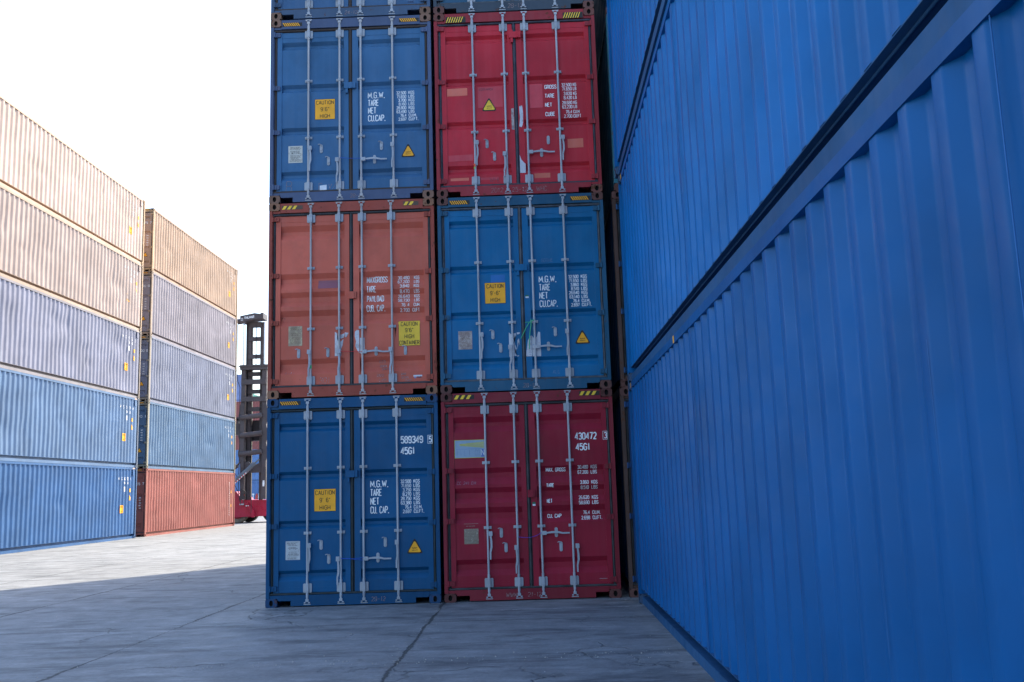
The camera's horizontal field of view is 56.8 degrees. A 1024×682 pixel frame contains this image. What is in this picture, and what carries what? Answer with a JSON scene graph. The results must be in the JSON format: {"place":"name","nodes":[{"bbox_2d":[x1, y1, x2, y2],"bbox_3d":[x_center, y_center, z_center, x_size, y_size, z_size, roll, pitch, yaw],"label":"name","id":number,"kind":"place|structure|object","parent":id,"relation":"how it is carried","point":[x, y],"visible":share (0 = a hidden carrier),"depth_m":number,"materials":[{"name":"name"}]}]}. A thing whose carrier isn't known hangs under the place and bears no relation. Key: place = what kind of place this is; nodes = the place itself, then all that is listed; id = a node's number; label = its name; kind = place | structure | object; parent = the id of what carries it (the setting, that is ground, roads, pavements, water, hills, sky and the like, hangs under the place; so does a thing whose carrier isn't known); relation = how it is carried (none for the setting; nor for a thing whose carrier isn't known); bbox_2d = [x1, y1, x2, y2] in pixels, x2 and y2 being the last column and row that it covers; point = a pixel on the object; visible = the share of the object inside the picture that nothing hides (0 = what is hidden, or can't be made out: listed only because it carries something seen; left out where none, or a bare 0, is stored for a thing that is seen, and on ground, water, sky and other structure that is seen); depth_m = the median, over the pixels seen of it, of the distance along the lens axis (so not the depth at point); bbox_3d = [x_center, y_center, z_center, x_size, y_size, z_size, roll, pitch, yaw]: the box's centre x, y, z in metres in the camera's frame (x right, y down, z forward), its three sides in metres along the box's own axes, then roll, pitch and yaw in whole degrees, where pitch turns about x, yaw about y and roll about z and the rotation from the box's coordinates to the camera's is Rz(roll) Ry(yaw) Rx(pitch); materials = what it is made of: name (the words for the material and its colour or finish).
{"place":"outdoors","nodes":[
{"label":"outdoors","id":0,"kind":"place"},
{"bbox_2d":[0,0,270,395],"label":"sky","id":1,"kind":"structure","parent":0,"point":[170,99],"materials":[{"name":"white"}]},
{"bbox_2d":[0,516,715,681],"bbox_3d":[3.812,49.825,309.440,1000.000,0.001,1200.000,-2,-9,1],"label":"ground","id":2,"kind":"structure","parent":0,"point":[153,587],"depth_m":10.77,"materials":[{"name":"concrete"}]},
{"bbox_2d":[0,461,136,554],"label":"shipping container","id":3,"kind":"object","parent":2,"relation":"on","point":[46,505],"visible":1,"depth_m":33.50,"materials":[{"name":"metal"}]},
{"bbox_2d":[0,368,139,467],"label":"shipping container","id":4,"kind":"object","parent":3,"relation":"on","point":[45,420],"visible":0.99,"depth_m":33.74,"materials":[{"name":"metal"}]},
{"bbox_2d":[0,276,141,397],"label":"shipping container","id":5,"kind":"object","parent":4,"relation":"on","point":[42,334],"visible":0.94,"depth_m":34.06,"materials":[{"name":"metal"}]},
{"bbox_2d":[0,185,143,330],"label":"shipping container","id":6,"kind":"object","parent":5,"relation":"on","point":[45,251],"visible":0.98,"depth_m":34.27,"materials":[{"name":"metal"}]},
{"bbox_2d":[0,95,144,264],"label":"shipping container","id":7,"kind":"object","parent":6,"relation":"on","point":[42,167],"visible":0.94,"depth_m":34.52,"materials":[{"name":"metal"}]},
{"bbox_2d":[135,468,234,536],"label":"shipping container","id":8,"kind":"object","parent":2,"relation":"on","point":[171,501],"visible":0.73,"depth_m":44.88,"materials":[{"name":"metal"}]},
{"bbox_2d":[135,472,144,532],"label":"door","id":9,"kind":"structure","parent":8,"relation":"in","point":[140,499],"depth_m":40.60,"materials":[{"name":"metal"}]},
{"bbox_2d":[137,401,235,472],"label":"shipping container","id":10,"kind":"object","parent":8,"relation":"on","point":[171,438],"visible":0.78,"depth_m":45.35,"materials":[{"name":"metal"}]},
{"bbox_2d":[137,405,146,464],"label":"door","id":11,"kind":"structure","parent":10,"relation":"in","point":[142,431],"depth_m":41.04,"materials":[{"name":"metal"}]},
{"bbox_2d":[139,335,236,420],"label":"shipping container","id":12,"kind":"object","parent":10,"relation":"on","point":[171,375],"visible":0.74,"depth_m":45.79,"materials":[{"name":"metal"}]},
{"bbox_2d":[140,339,148,397],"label":"door","id":13,"kind":"structure","parent":12,"relation":"in","point":[144,342],"depth_m":41.49,"materials":[{"name":"metal"}]},
{"bbox_2d":[141,271,236,369],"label":"shipping container","id":14,"kind":"object","parent":12,"relation":"on","point":[175,315],"visible":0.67,"depth_m":46.25,"materials":[{"name":"metal"}]},
{"bbox_2d":[141,275,150,331],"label":"door","id":15,"kind":"structure","parent":14,"relation":"in","point":[146,278],"depth_m":41.94,"materials":[{"name":"metal"}]},
{"bbox_2d":[143,208,237,318],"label":"shipping container","id":16,"kind":"object","parent":14,"relation":"on","point":[175,254],"visible":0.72,"depth_m":46.71,"materials":[{"name":"metal"}]},
{"bbox_2d":[144,212,152,267],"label":"door","id":17,"kind":"structure","parent":16,"relation":"in","point":[148,215],"depth_m":42.38,"materials":[{"name":"metal"}]},
{"bbox_2d":[235,482,258,498],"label":"shipping container","id":18,"kind":"object","parent":2,"relation":"on","point":[255,490],"visible":0.06,"depth_m":85.02,"materials":[{"name":"blue metal"}]},
{"bbox_2d":[235,449,258,481],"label":"shipping container","id":19,"kind":"object","parent":18,"relation":"on","point":[255,477],"visible":0.02,"depth_m":85.38,"materials":[{"name":"blue metal"}]},
{"bbox_2d":[234,313,267,522],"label":"container handler","id":20,"kind":"object","parent":2,"relation":"on","point":[248,507],"visible":0.73,"depth_m":57.83,"materials":[{"name":"grey paint"}]},
{"bbox_2d":[265,394,444,607],"bbox_3d":[-2.091,3.157,19.306,2.438,2.900,12.217,-2,-9,1],"label":"shipping container","id":21,"kind":"object","parent":2,"relation":"on","point":[354,502],"visible":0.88,"depth_m":13.34,"materials":[{"name":"blue metal"}]},
{"bbox_2d":[269,397,358,604],"bbox_3d":[-2.750,2.233,13.344,1.325,2.859,0.121,-2,-9,1],"label":"door","id":22,"kind":"structure","parent":21,"relation":"in","point":[310,526],"depth_m":13.35,"materials":[{"name":"blue paint"}]},
{"bbox_2d":[267,198,440,399],"bbox_3d":[-2.180,0.298,19.754,2.438,2.900,12.217,-2,-9,1],"label":"shipping container","id":23,"kind":"object","parent":21,"relation":"on","point":[353,298],"visible":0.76,"depth_m":13.81,"materials":[{"name":"metal"}]},
{"bbox_2d":[271,202,351,395],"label":"door","id":24,"kind":"structure","parent":23,"relation":"in","point":[310,323],"depth_m":13.82,"materials":[{"name":"metal"}]},
{"bbox_2d":[269,14,436,209],"bbox_3d":[-2.268,-2.562,20.201,2.438,2.900,12.217,-2,-9,1],"label":"shipping container","id":25,"kind":"object","parent":23,"relation":"on","point":[352,110],"visible":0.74,"depth_m":14.24,"materials":[{"name":"blue metal"}]},
{"bbox_2d":[272,18,350,200],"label":"door","id":26,"kind":"structure","parent":25,"relation":"in","point":[312,65],"depth_m":14.25,"materials":[{"name":"blue paint"}]},
{"bbox_2d":[271,0,433,34],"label":"shipping container","id":27,"kind":"object","parent":25,"relation":"on","point":[300,9],"visible":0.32,"depth_m":14.46,"materials":[{"name":"blue metal"}]},
{"bbox_2d":[274,0,349,16],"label":"door","id":28,"kind":"structure","parent":27,"relation":"in","point":[280,5],"depth_m":14.51,"materials":[{"name":"blue metal"}]},
{"bbox_2d":[349,0,426,14],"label":"door","id":29,"kind":"structure","parent":27,"relation":"in","point":[352,3],"depth_m":14.48,"materials":[{"name":"blue metal"}]},
{"bbox_2d":[340,16,429,198],"bbox_3d":[-1.910,-3.521,14.219,1.343,2.859,0.121,-2,-9,1],"label":"door","id":30,"kind":"structure","parent":25,"relation":"in","point":[387,85],"depth_m":14.22,"materials":[{"name":"blue paint"}]},
{"bbox_2d":[340,200,433,393],"bbox_3d":[-1.830,-0.661,13.772,1.360,2.859,0.121,-2,-9,1],"label":"door","id":31,"kind":"structure","parent":23,"relation":"in","point":[390,294],"depth_m":13.79,"materials":[{"name":"metal"}]},
{"bbox_2d":[344,396,436,602],"bbox_3d":[-1.733,2.199,13.324,1.343,2.859,0.121,-2,-9,1],"label":"door","id":32,"kind":"structure","parent":21,"relation":"in","point":[392,472],"depth_m":13.33,"materials":[{"name":"blue paint"}]},
{"bbox_2d":[441,388,621,602],"bbox_3d":[0.391,3.075,19.274,2.438,2.900,12.217,-2,-9,1],"label":"shipping container","id":33,"kind":"object","parent":2,"relation":"on","point":[529,496],"visible":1,"depth_m":13.32,"materials":[{"name":"red metal"}]},
{"bbox_2d":[444,392,531,598],"bbox_3d":[-0.347,2.154,13.313,1.166,2.859,0.121,-2,-9,1],"label":"door","id":34,"kind":"structure","parent":33,"relation":"in","point":[487,521],"depth_m":13.34,"materials":[{"name":"red paint"}]},
{"bbox_2d":[437,192,611,393],"bbox_3d":[0.302,0.215,19.721,2.438,2.900,12.217,-2,-9,1],"label":"shipping container","id":35,"kind":"object","parent":33,"relation":"on","point":[523,303],"visible":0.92,"depth_m":13.76,"materials":[{"name":"blue metal"}]},
{"bbox_2d":[440,196,524,389],"bbox_3d":[-0.436,-0.706,13.760,1.166,2.859,0.121,-2,-9,1],"label":"door","id":36,"kind":"structure","parent":35,"relation":"in","point":[482,305],"depth_m":13.77,"materials":[{"name":"blue paint"}]},
{"bbox_2d":[433,7,602,197],"bbox_3d":[0.214,-2.644,20.169,2.438,2.900,12.217,-2,-9,1],"label":"shipping container","id":37,"kind":"object","parent":35,"relation":"on","point":[516,104],"visible":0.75,"depth_m":14.20,"materials":[{"name":"red paint"},{"name":"rubber"},{"name":"galvanised steel"}]},
{"bbox_2d":[437,12,518,194],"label":"door","id":38,"kind":"structure","parent":37,"relation":"in","point":[477,124],"depth_m":14.21,"materials":[{"name":"paint"}]},
{"bbox_2d":[433,0,593,13],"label":"shipping container","id":39,"kind":"object","parent":37,"relation":"on","point":[459,6],"visible":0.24,"depth_m":14.41,"materials":[{"name":"blue metal"}]},
{"bbox_2d":[436,0,512,10],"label":"door","id":40,"kind":"structure","parent":39,"relation":"in","point":[439,2],"depth_m":14.45,"materials":[{"name":"teal paint"}]},
{"bbox_2d":[513,0,557,8],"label":"door","id":41,"kind":"structure","parent":39,"relation":"in","point":[523,5],"depth_m":14.40,"materials":[{"name":"teal paint"}]},
{"bbox_2d":[509,10,598,192],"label":"door","id":42,"kind":"structure","parent":37,"relation":"in","point":[555,136],"depth_m":14.19,"materials":[{"name":"paint"}]},
{"bbox_2d":[515,194,607,388],"bbox_3d":[0.694,-0.744,13.738,1.275,2.859,0.121,-2,-9,1],"label":"door","id":43,"kind":"structure","parent":35,"relation":"in","point":[561,286],"depth_m":13.75,"materials":[{"name":"blue paint"}]},
{"bbox_2d":[521,390,616,597],"bbox_3d":[0.745,2.117,13.292,1.351,2.859,0.121,-2,-9,1],"label":"door","id":44,"kind":"structure","parent":33,"relation":"in","point":[569,465],"depth_m":13.31,"materials":[{"name":"red paint"}]},
{"bbox_2d":[612,387,637,597],"bbox_3d":[2.940,2.987,19.216,2.438,2.900,12.205,-2,-9,1],"label":"shipping container","id":45,"kind":"object","parent":2,"relation":"on","point":[625,501],"visible":0.12,"depth_m":13.42,"materials":[{"name":"metal"}]},
{"bbox_2d":[604,191,627,398],"bbox_3d":[2.872,0.127,19.663,2.438,2.900,12.205,-2,-9,1],"label":"shipping container","id":46,"kind":"object","parent":45,"relation":"on","point":[616,315],"visible":0.1,"depth_m":14.06,"materials":[{"name":"metal"}]},
{"bbox_2d":[597,6,617,224],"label":"shipping container","id":47,"kind":"object","parent":46,"relation":"on","point":[609,183],"visible":0.06,"depth_m":15.33,"materials":[{"name":"metal"}]},
{"bbox_2d":[594,0,606,71],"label":"shipping container","id":48,"kind":"object","parent":47,"relation":"on","point":[599,13],"visible":0.01,"depth_m":16.66,"materials":[{"name":"metal"}]},
{"bbox_2d":[616,202,627,375],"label":"door","id":49,"kind":"structure","parent":46,"relation":"in","point":[617,203],"depth_m":13.70,"materials":[{"name":"paint"}]},
{"bbox_2d":[624,398,637,584],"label":"door","id":50,"kind":"structure","parent":45,"relation":"in","point":[626,404],"depth_m":13.26,"materials":[{"name":"paint"}]},
{"bbox_2d":[628,0,1023,681],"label":"shipping container","id":51,"kind":"object","parent":2,"relation":"on","point":[826,404],"visible":1,"depth_m":3.81,"materials":[{"name":"blue metal"}]},
{"bbox_2d":[618,0,974,382],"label":"shipping container","id":52,"kind":"object","parent":51,"relation":"on","point":[752,116],"visible":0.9,"depth_m":6.10,"materials":[{"name":"blue metal"}]},
{"bbox_2d":[606,0,667,178],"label":"shipping container","id":53,"kind":"object","parent":52,"relation":"on","point":[634,26],"visible":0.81,"depth_m":11.63,"materials":[{"name":"blue metal"}]},
{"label":"shipping container","id":54,"kind":"object","parent":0,"visible":0},
{"bbox_2d":[235,436,258,449],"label":"shipping container","id":55,"kind":"object","parent":54,"relation":"on","point":[255,444],"visible":0.01,"depth_m":99.67,"materials":[{"name":"red metal"}]},
{"bbox_2d":[236,401,259,419],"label":"shipping container","id":56,"kind":"object","parent":55,"relation":"on","point":[256,403],"visible":0.02,"depth_m":100.29,"materials":[{"name":"red metal"}]},
{"bbox_2d":[236,374,240,401],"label":"shipping container","id":57,"kind":"object","parent":56,"relation":"on","point":[238,393],"visible":0.01,"depth_m":100.61,"materials":[{"name":"blue metal"}]}
]}

